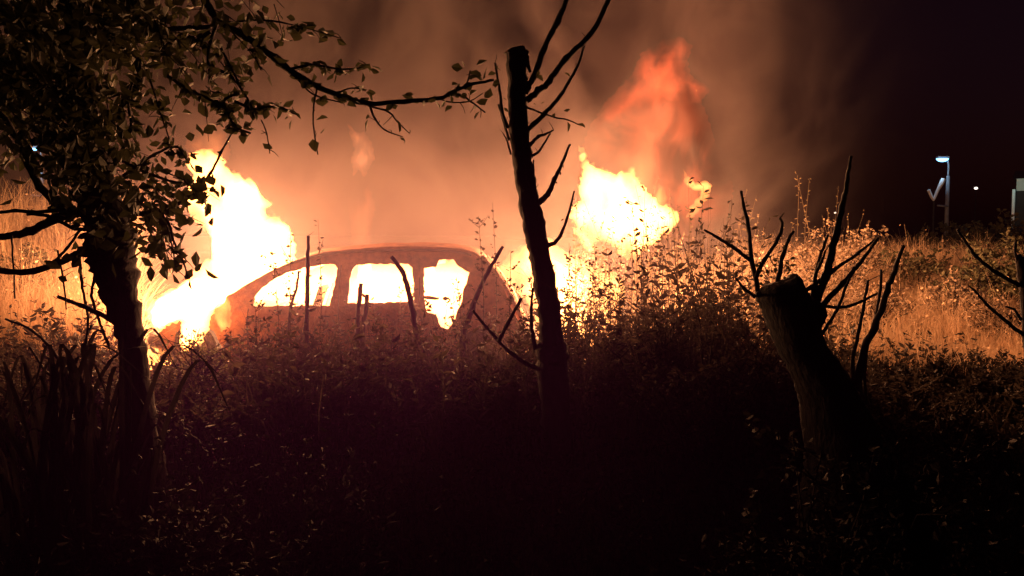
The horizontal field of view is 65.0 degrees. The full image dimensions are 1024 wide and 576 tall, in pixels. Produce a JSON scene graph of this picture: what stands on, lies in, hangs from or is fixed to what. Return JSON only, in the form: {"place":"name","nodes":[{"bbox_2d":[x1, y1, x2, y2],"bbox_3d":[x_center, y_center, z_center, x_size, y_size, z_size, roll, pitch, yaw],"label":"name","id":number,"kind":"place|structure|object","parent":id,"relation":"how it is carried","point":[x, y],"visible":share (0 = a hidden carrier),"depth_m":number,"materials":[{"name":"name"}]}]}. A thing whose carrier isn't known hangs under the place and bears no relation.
{"place":"outdoors","nodes":[
{"label":"outdoors","id":0,"kind":"place"},
{"bbox_2d":[0,169,196,359],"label":"dry grass","id":1,"kind":"structure","parent":0,"point":[56,236],"depth_m":10.36,"materials":[{"name":"beige plant"}]},
{"bbox_2d":[0,236,1023,575],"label":"ground","id":2,"kind":"structure","parent":0,"point":[234,262],"depth_m":6.70,"materials":[{"name":"soil"}]},
{"bbox_2d":[31,146,45,209],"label":"street lamp","id":3,"kind":"object","parent":2,"relation":"on","point":[41,154],"visible":0.32,"depth_m":44.63,"materials":[{"name":"grey metal"}]},
{"bbox_2d":[0,242,82,303],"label":"bush","id":4,"kind":"object","parent":2,"relation":"on","point":[28,262],"visible":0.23,"depth_m":10.86,"materials":[{"name":"brown plant"}]},
{"bbox_2d":[0,329,112,575],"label":"reed clump","id":5,"kind":"object","parent":2,"relation":"on","point":[42,467],"visible":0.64,"depth_m":5.30,"materials":[{"name":"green plant"}]},
{"bbox_2d":[2,277,170,369],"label":"undergrowth","id":6,"kind":"object","parent":2,"relation":"on","point":[35,301],"visible":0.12,"depth_m":8.99,"materials":[{"name":"brown plant"}]},
{"bbox_2d":[0,328,231,575],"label":"reed clump","id":7,"kind":"object","parent":2,"relation":"on","point":[74,474],"visible":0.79,"depth_m":5.26,"materials":[{"name":"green plant"}]},
{"bbox_2d":[29,346,58,416],"bbox_3d":[-3.176,0.836,5.459,0.190,0.886,0.047,0,4,0],"label":"dead sapling","id":8,"kind":"object","parent":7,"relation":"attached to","point":[38,360],"visible":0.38,"depth_m":5.44,"materials":[{"name":"brown wood"}]},
{"bbox_2d":[62,489,251,575],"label":"bush","id":9,"kind":"object","parent":2,"relation":"on","point":[167,558],"visible":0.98,"depth_m":4.89,"materials":[{"name":"green plant"}]},
{"bbox_2d":[0,411,399,575],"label":"undergrowth","id":10,"kind":"object","parent":2,"relation":"on","point":[308,528],"visible":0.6,"depth_m":5.25,"materials":[{"name":"brown plant"}]},
{"bbox_2d":[5,318,72,455],"bbox_3d":[-3.203,0.721,5.465,0.439,1.040,0.038,0,4,2],"label":"dead sapling","id":11,"kind":"object","parent":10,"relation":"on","point":[44,341],"visible":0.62,"depth_m":5.43,"materials":[{"name":"brown wood"}]},
{"bbox_2d":[149,325,258,379],"bbox_3d":[-3.148,0.725,8.022,1.000,0.704,0.702,1,4,12],"label":"bush","id":12,"kind":"object","parent":2,"relation":"on","point":[208,357],"visible":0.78,"depth_m":8.06,"materials":[{"name":"brown plant"}]},
{"bbox_2d":[0,0,499,564],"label":"leafy tree","id":13,"kind":"object","parent":2,"relation":"on","point":[82,158],"visible":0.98,"depth_m":5.19,"materials":[{"name":"brown plant"}]},
{"bbox_2d":[246,297,265,368],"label":"tall weed","id":14,"kind":"object","parent":2,"relation":"on","point":[252,319],"visible":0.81,"depth_m":7.63,"materials":[{"name":"brown plant"}]},
{"bbox_2d":[260,250,283,376],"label":"tall weed","id":15,"kind":"object","parent":2,"relation":"on","point":[279,311],"visible":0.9,"depth_m":7.89,"materials":[{"name":"brown plant"}]},
{"bbox_2d":[281,234,294,349],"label":"tall weed","id":16,"kind":"object","parent":2,"relation":"on","point":[288,288],"visible":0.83,"depth_m":7.94,"materials":[{"name":"brown plant"}]},
{"bbox_2d":[287,269,300,357],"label":"dead sapling","id":17,"kind":"object","parent":2,"relation":"on","point":[294,295],"visible":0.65,"depth_m":8.51,"materials":[{"name":"brown wood"}]},
{"bbox_2d":[303,232,312,388],"bbox_3d":[-2.082,0.374,8.243,0.125,1.905,0.072,0,4,0],"label":"dead sapling","id":18,"kind":"object","parent":2,"relation":"on","point":[307,297],"visible":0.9,"depth_m":8.21,"materials":[{"name":"brown wood"}]},
{"bbox_2d":[313,220,328,361],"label":"tall weed","id":19,"kind":"object","parent":2,"relation":"on","point":[319,249],"visible":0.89,"depth_m":8.24,"materials":[{"name":"brown plant"}]},
{"bbox_2d":[148,242,537,364],"bbox_3d":[-1.993,0.177,10.031,4.626,1.498,1.803,0,4,0],"label":"burning car","id":20,"kind":"object","parent":2,"relation":"on","point":[216,320],"visible":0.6,"depth_m":9.25,"materials":[{"name":"metal"}]},
{"bbox_2d":[355,283,362,352],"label":"dead sapling","id":21,"kind":"object","parent":2,"relation":"on","point":[359,302],"visible":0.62,"depth_m":8.41,"materials":[{"name":"brown wood"}]},
{"bbox_2d":[360,294,368,353],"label":"dead sapling","id":22,"kind":"object","parent":2,"relation":"on","point":[365,311],"visible":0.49,"depth_m":8.42,"materials":[{"name":"brown wood"}]},
{"bbox_2d":[390,256,427,386],"bbox_3d":[-0.999,0.694,7.966,0.400,2.032,0.112,0,4,0],"label":"dead sapling","id":23,"kind":"object","parent":2,"relation":"on","point":[413,312],"visible":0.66,"depth_m":7.91,"materials":[{"name":"brown wood"}]},
{"bbox_2d":[452,277,472,384],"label":"tall weed","id":24,"kind":"object","parent":2,"relation":"on","point":[461,326],"visible":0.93,"depth_m":7.75,"materials":[{"name":"brown plant"}]},
{"bbox_2d":[468,216,489,360],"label":"tall weed","id":25,"kind":"object","parent":2,"relation":"on","point":[483,262],"visible":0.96,"depth_m":7.85,"materials":[{"name":"brown plant"}]},
{"bbox_2d":[459,246,503,385],"bbox_3d":[-0.304,0.490,8.044,0.452,1.827,0.114,0,4,0],"label":"dead sapling","id":26,"kind":"object","parent":2,"relation":"on","point":[469,315],"visible":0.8,"depth_m":8.01,"materials":[{"name":"brown wood"}]},
{"bbox_2d":[490,203,501,367],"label":"tall weed","id":27,"kind":"object","parent":2,"relation":"on","point":[495,307],"visible":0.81,"depth_m":8.21,"materials":[{"name":"brown plant"}]},
{"bbox_2d":[500,251,522,360],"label":"tall weed","id":28,"kind":"object","parent":2,"relation":"on","point":[511,290],"visible":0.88,"depth_m":7.76,"materials":[{"name":"brown plant"}]},
{"bbox_2d":[0,398,1023,575],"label":"undergrowth","id":29,"kind":"object","parent":2,"relation":"on","point":[528,498],"visible":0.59,"depth_m":5.97,"materials":[{"name":"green plant"}]},
{"bbox_2d":[0,177,1023,466],"bbox_3d":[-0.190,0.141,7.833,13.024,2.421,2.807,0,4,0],"label":"undergrowth","id":30,"kind":"object","parent":2,"relation":"on","point":[486,385],"visible":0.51,"depth_m":7.29,"materials":[{"name":"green plant"}]},
{"bbox_2d":[528,256,536,329],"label":"tall weed","id":31,"kind":"object","parent":2,"relation":"on","point":[530,291],"visible":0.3,"depth_m":7.97,"materials":[{"name":"brown plant"}]},
{"bbox_2d":[472,0,610,470],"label":"pruned tree","id":32,"kind":"object","parent":2,"relation":"on","point":[550,349],"visible":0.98,"depth_m":6.42,"materials":[{"name":"brown plant"}]},
{"bbox_2d":[564,250,576,333],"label":"tall weed","id":33,"kind":"object","parent":2,"relation":"on","point":[571,256],"visible":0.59,"depth_m":8.32,"materials":[{"name":"brown plant"}]},
{"bbox_2d":[588,245,603,361],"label":"tall weed","id":34,"kind":"object","parent":2,"relation":"on","point":[592,264],"visible":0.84,"depth_m":7.70,"materials":[{"name":"brown plant"}]},
{"bbox_2d":[604,259,614,328],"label":"tall weed","id":35,"kind":"object","parent":2,"relation":"on","point":[610,284],"visible":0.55,"depth_m":7.98,"materials":[{"name":"brown plant"}]},
{"bbox_2d":[638,246,646,332],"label":"tall weed","id":36,"kind":"object","parent":2,"relation":"on","point":[641,250],"visible":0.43,"depth_m":8.15,"materials":[{"name":"brown plant"}]},
{"bbox_2d":[600,303,719,427],"bbox_3d":[1.204,0.682,6.984,0.987,1.078,1.014,-3,5,-42],"label":"bush","id":37,"kind":"object","parent":2,"relation":"on","point":[662,342],"visible":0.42,"depth_m":6.96,"materials":[{"name":"brown plant"}]},
{"bbox_2d":[659,237,667,335],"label":"tall weed","id":38,"kind":"object","parent":2,"relation":"on","point":[666,279],"visible":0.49,"depth_m":8.43,"materials":[{"name":"brown plant"}]},
{"bbox_2d":[685,224,702,306],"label":"tall weed","id":39,"kind":"object","parent":2,"relation":"on","point":[696,241],"visible":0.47,"depth_m":8.41,"materials":[{"name":"brown plant"}]},
{"bbox_2d":[619,302,788,479],"bbox_3d":[1.544,0.797,6.414,1.231,1.396,1.295,3,5,34],"label":"bush","id":40,"kind":"object","parent":2,"relation":"on","point":[702,417],"visible":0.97,"depth_m":6.31,"materials":[{"name":"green plant"}]},
{"bbox_2d":[705,239,716,299],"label":"tall weed","id":41,"kind":"object","parent":2,"relation":"on","point":[710,257],"visible":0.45,"depth_m":8.01,"materials":[{"name":"brown plant"}]},
{"bbox_2d":[569,171,876,351],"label":"undergrowth","id":42,"kind":"object","parent":2,"relation":"on","point":[840,312],"visible":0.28,"depth_m":9.79,"materials":[{"name":"beige plant"}]},
{"bbox_2d":[720,259,761,329],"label":"bush","id":43,"kind":"object","parent":2,"relation":"on","point":[743,297],"visible":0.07,"depth_m":10.44,"materials":[{"name":"brown plant"}]},
{"bbox_2d":[733,247,837,288],"bbox_3d":[4.276,-0.021,12.394,1.463,1.235,1.272,-1,4,-17],"label":"bush","id":44,"kind":"object","parent":2,"relation":"on","point":[807,267],"visible":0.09,"depth_m":12.44,"materials":[{"name":"brown plant"}]},
{"bbox_2d":[694,411,938,575],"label":"bush","id":45,"kind":"object","parent":2,"relation":"on","point":[809,562],"visible":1,"depth_m":4.20,"materials":[{"name":"green plant"}]},
{"bbox_2d":[704,156,937,575],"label":"pollarded stump","id":46,"kind":"object","parent":2,"relation":"on","point":[830,399],"visible":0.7,"depth_m":4.78,"materials":[{"name":"brown wood"}]},
{"bbox_2d":[775,219,901,304],"bbox_3d":[5.430,-0.420,13.579,1.891,1.505,1.580,0,4,0],"label":"bush","id":47,"kind":"object","parent":2,"relation":"on","point":[865,242],"visible":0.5,"depth_m":13.29,"materials":[{"name":"brown plant"}]},
{"bbox_2d":[850,280,869,381],"bbox_3d":[2.613,0.597,6.049,0.138,1.319,0.052,0,4,0],"label":"dead sapling","id":48,"kind":"object","parent":2,"relation":"on","point":[852,370],"visible":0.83,"depth_m":6.03,"materials":[{"name":"brown wood"}]},
{"bbox_2d":[832,280,915,335],"bbox_3d":[5.215,0.263,11.572,1.056,0.832,1.182,0,4,0],"label":"bush","id":49,"kind":"object","parent":2,"relation":"on","point":[896,294],"visible":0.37,"depth_m":11.38,"materials":[{"name":"brown plant"}]},
{"bbox_2d":[863,269,884,405],"bbox_3d":[2.758,0.546,6.150,0.147,1.380,0.048,0,4,5],"label":"dead sapling","id":50,"kind":"object","parent":2,"relation":"on","point":[875,313],"visible":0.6,"depth_m":6.13,"materials":[{"name":"brown wood"}]},
{"bbox_2d":[854,245,904,399],"bbox_3d":[2.755,0.468,6.045,0.355,1.582,0.096,0,4,0],"label":"dead sapling","id":51,"kind":"object","parent":2,"relation":"on","point":[862,356],"visible":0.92,"depth_m":6.01,"materials":[{"name":"brown wood"}]},
{"bbox_2d":[776,463,989,575],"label":"bush","id":52,"kind":"object","parent":2,"relation":"on","point":[954,511],"visible":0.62,"depth_m":4.55,"materials":[{"name":"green plant"}]},
{"bbox_2d":[866,246,962,289],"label":"bush","id":53,"kind":"object","parent":2,"relation":"on","point":[921,259],"visible":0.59,"depth_m":14.84,"materials":[{"name":"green plant"}]},
{"bbox_2d":[833,313,1023,416],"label":"undergrowth","id":54,"kind":"object","parent":2,"relation":"on","point":[933,381],"visible":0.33,"depth_m":7.75,"materials":[{"name":"brown plant"}]},
{"bbox_2d":[927,178,945,234],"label":"leaning pole","id":55,"kind":"object","parent":2,"relation":"on","point":[941,182],"visible":0.96,"depth_m":44.30,"materials":[{"name":"grey metal"}]},
{"bbox_2d":[936,156,949,250],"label":"street lamp","id":56,"kind":"object","parent":2,"relation":"on","point":[943,159],"visible":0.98,"depth_m":44.67,"materials":[{"name":"grey metal"}]},
{"bbox_2d":[914,265,986,326],"bbox_3d":[6.681,0.138,12.001,1.171,0.957,0.908,0,4,0],"label":"bush","id":57,"kind":"object","parent":2,"relation":"on","point":[960,289],"visible":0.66,"depth_m":12.03,"materials":[{"name":"brown plant"}]},
{"bbox_2d":[905,220,1011,253],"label":"bush","id":58,"kind":"object","parent":2,"relation":"on","point":[952,240],"visible":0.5,"depth_m":37.92,"materials":[{"name":"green plant"}]},
{"bbox_2d":[919,233,1018,311],"bbox_3d":[7.721,-0.244,13.131,1.751,1.322,1.789,-4,5,-43],"label":"bush","id":59,"kind":"object","parent":2,"relation":"on","point":[985,255],"visible":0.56,"depth_m":12.94,"materials":[{"name":"brown plant"}]},
{"bbox_2d":[974,187,977,221],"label":"lamp post","id":60,"kind":"object","parent":2,"relation":"on","point":[975,188],"visible":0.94,"depth_m":59.69,"materials":[{"name":"black metal"}]},
{"bbox_2d":[952,293,1020,350],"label":"bush","id":61,"kind":"object","parent":2,"relation":"on","point":[996,317],"visible":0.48,"depth_m":10.51,"materials":[{"name":"brown plant"}]},
{"bbox_2d":[956,229,1023,349],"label":"bare tree","id":62,"kind":"object","parent":2,"relation":"on","point":[1019,260],"visible":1,"depth_m":5.40,"materials":[{"name":"brown plant"}]},
{"bbox_2d":[960,208,1023,253],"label":"bush","id":63,"kind":"object","parent":2,"relation":"on","point":[1000,227],"visible":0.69,"depth_m":33.87,"materials":[{"name":"brown plant"}]},
{"bbox_2d":[976,227,1023,307],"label":"bush","id":64,"kind":"object","parent":2,"relation":"on","point":[1011,267],"visible":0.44,"depth_m":12.52,"materials":[{"name":"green plant"}]},
{"bbox_2d":[1010,189,1014,247],"bbox_3d":[24.651,-3.301,39.568,0.144,3.096,0.136,2,4,22],"label":"post","id":65,"kind":"object","parent":2,"relation":"on","point":[1013,202],"visible":0.46,"depth_m":39.47,"materials":[{"name":"white metal"}]},
{"bbox_2d":[0,0,1023,239],"label":"sky","id":66,"kind":"structure","parent":0,"point":[737,96],"materials":[{"name":"black"}]},
{"bbox_2d":[624,224,1023,385],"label":"dry grass","id":67,"kind":"structure","parent":0,"point":[950,331],"depth_m":11.24,"materials":[{"name":"brown plant"}]},
{"bbox_2d":[1013,171,1023,250],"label":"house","id":68,"kind":"structure","parent":0,"point":[1018,177],"depth_m":39.72,"materials":[{"name":"grey"}]}
]}

